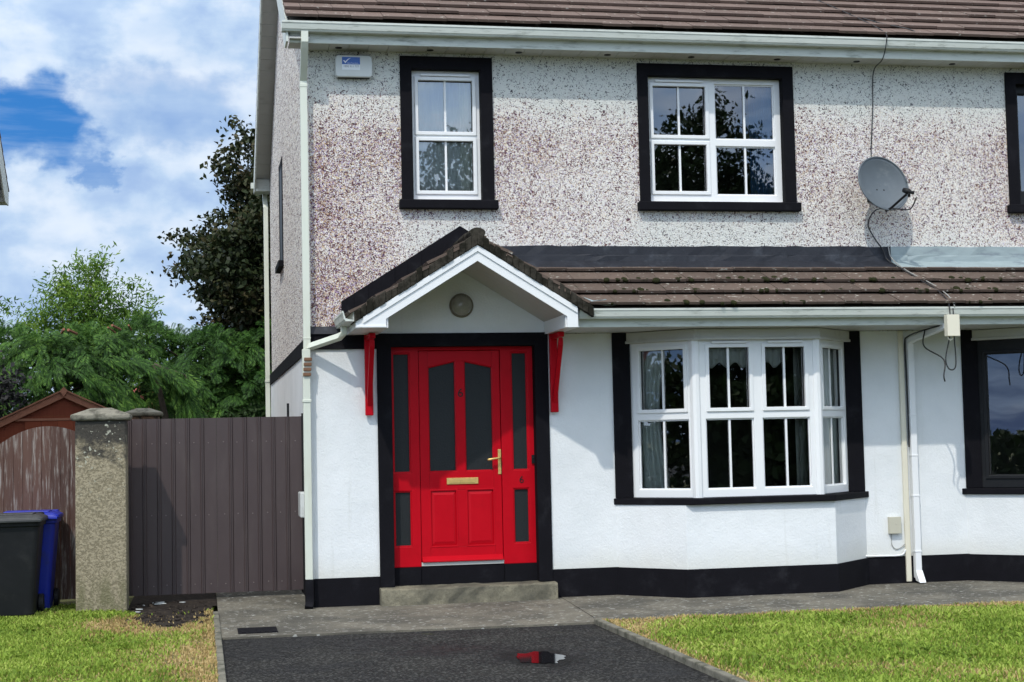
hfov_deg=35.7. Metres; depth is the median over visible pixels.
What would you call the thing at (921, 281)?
cable
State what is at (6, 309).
broadleaf tree
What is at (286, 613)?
concrete apron
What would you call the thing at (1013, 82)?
window
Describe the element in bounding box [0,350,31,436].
purple shrub
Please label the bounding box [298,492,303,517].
meter box
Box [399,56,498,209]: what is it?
window
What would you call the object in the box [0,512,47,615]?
wheelie bin
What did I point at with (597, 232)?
semi detached house
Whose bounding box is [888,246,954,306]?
cable
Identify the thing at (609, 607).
garden path
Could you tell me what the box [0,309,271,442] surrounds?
conifer hedge
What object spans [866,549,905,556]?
cable
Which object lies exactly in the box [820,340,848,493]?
window
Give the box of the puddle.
[516,651,564,662]
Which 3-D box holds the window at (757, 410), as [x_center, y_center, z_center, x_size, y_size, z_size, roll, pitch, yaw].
[2.506,0.776,16.235,1.300,1.606,0.106,-1,-4,-11]
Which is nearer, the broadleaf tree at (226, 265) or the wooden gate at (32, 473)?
the wooden gate at (32, 473)
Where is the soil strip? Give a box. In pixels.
[128,593,216,608]
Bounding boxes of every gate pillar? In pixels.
[70,408,131,611]
[125,408,162,418]
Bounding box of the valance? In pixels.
[709,348,781,368]
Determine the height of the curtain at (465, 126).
1.320 m
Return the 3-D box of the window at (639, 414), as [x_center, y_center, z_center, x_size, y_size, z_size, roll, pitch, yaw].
[1.563,0.802,16.331,0.775,1.606,0.086,-4,-4,34]
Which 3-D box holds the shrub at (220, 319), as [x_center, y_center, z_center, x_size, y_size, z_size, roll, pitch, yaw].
[-4.443,1.048,31.733,6.271,5.499,3.220,-1,-4,-11]
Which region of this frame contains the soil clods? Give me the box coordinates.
[123,600,210,627]
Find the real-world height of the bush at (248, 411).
2.584 m
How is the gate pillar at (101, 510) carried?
on the ground at (215, 608)
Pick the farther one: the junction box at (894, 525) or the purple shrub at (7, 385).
the purple shrub at (7, 385)
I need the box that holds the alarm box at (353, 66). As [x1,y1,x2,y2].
[335,54,371,78]
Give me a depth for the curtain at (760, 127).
17.19 m
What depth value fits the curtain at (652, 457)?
16.50 m
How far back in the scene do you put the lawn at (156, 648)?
12.28 m
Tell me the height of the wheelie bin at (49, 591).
1.006 m
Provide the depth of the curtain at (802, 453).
16.71 m
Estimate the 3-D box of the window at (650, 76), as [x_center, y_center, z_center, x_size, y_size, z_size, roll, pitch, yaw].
[2.174,-2.154,16.942,1.792,1.571,0.230,-1,-4,-11]
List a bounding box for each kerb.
[213,611,226,681]
[594,618,748,681]
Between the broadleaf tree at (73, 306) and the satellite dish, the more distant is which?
the broadleaf tree at (73, 306)
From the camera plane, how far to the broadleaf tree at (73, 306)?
36.48 m
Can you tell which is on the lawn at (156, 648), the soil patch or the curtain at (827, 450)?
the soil patch
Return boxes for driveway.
[222,624,722,681]
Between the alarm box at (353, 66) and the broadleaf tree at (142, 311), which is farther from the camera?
the broadleaf tree at (142, 311)
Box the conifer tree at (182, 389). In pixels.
[69,352,207,418]
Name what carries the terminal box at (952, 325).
attached to the semi detached house at (597, 232)
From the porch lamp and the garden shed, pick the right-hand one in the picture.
the porch lamp
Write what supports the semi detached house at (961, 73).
on the ground at (215, 608)
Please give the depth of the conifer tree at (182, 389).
27.80 m
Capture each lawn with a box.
[9,600,216,681]
[613,604,1021,681]
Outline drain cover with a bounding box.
[237,626,277,633]
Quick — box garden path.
[562,580,1023,619]
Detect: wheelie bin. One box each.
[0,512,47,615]
[3,509,62,608]
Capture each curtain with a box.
[418,82,460,190]
[459,83,472,190]
[641,351,670,487]
[748,87,773,194]
[793,348,809,485]
[823,349,838,483]
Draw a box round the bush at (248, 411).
[203,399,264,457]
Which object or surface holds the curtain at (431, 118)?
hanging from the semi detached house at (597, 232)
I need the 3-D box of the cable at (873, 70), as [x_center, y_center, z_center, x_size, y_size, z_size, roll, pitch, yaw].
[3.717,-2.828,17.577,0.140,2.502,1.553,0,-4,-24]
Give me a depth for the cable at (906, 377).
17.05 m
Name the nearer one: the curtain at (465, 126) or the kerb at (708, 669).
the kerb at (708, 669)
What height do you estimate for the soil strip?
0.001 m
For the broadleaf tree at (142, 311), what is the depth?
34.22 m
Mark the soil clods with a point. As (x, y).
(157, 618)
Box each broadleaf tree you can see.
[0,295,47,379]
[11,241,153,402]
[124,292,166,407]
[151,115,271,365]
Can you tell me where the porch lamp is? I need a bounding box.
[449,293,472,317]
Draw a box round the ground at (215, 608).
[60,545,217,611]
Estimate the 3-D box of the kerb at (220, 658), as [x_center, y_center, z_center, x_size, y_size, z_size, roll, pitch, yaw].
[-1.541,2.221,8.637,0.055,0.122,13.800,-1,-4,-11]
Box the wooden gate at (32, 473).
[0,426,75,599]
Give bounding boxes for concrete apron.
[216,589,594,639]
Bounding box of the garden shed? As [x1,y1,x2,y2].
[0,387,106,510]
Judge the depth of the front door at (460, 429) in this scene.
16.27 m
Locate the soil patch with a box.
[120,605,211,632]
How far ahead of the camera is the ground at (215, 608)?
17.69 m
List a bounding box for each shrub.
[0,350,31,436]
[169,291,271,403]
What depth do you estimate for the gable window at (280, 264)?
21.46 m
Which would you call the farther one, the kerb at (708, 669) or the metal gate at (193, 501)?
the metal gate at (193, 501)
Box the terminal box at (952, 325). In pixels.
[944,314,959,340]
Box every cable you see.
[817,0,887,156]
[858,16,921,36]
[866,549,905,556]
[867,197,956,370]
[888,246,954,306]
[904,325,939,446]
[922,330,945,381]
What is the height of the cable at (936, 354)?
0.553 m
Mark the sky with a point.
(111, 111)
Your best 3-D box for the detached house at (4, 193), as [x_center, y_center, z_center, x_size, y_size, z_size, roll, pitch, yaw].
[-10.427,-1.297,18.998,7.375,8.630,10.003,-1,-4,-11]
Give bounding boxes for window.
[275,157,283,273]
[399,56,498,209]
[630,341,692,497]
[636,63,801,211]
[699,339,816,497]
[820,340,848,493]
[977,338,1023,487]
[1004,72,1023,213]
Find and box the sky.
[0,0,259,411]
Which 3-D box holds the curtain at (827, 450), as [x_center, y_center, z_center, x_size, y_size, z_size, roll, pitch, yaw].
[3.275,0.805,16.713,0.032,1.560,0.702,-4,-4,34]
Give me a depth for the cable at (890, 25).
17.18 m
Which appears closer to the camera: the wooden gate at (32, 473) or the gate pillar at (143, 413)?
the wooden gate at (32, 473)
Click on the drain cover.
(254, 630)
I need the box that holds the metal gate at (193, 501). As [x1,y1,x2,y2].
[128,403,304,595]
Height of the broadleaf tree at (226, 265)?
8.884 m
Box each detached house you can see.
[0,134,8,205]
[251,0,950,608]
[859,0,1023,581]
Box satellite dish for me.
[858,156,914,211]
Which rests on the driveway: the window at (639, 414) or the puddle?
the puddle
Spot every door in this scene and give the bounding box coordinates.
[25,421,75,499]
[418,350,503,562]
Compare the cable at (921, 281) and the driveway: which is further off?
the cable at (921, 281)
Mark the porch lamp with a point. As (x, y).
(461, 305)
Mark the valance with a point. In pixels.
(773, 357)
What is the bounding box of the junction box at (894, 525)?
[888,517,901,533]

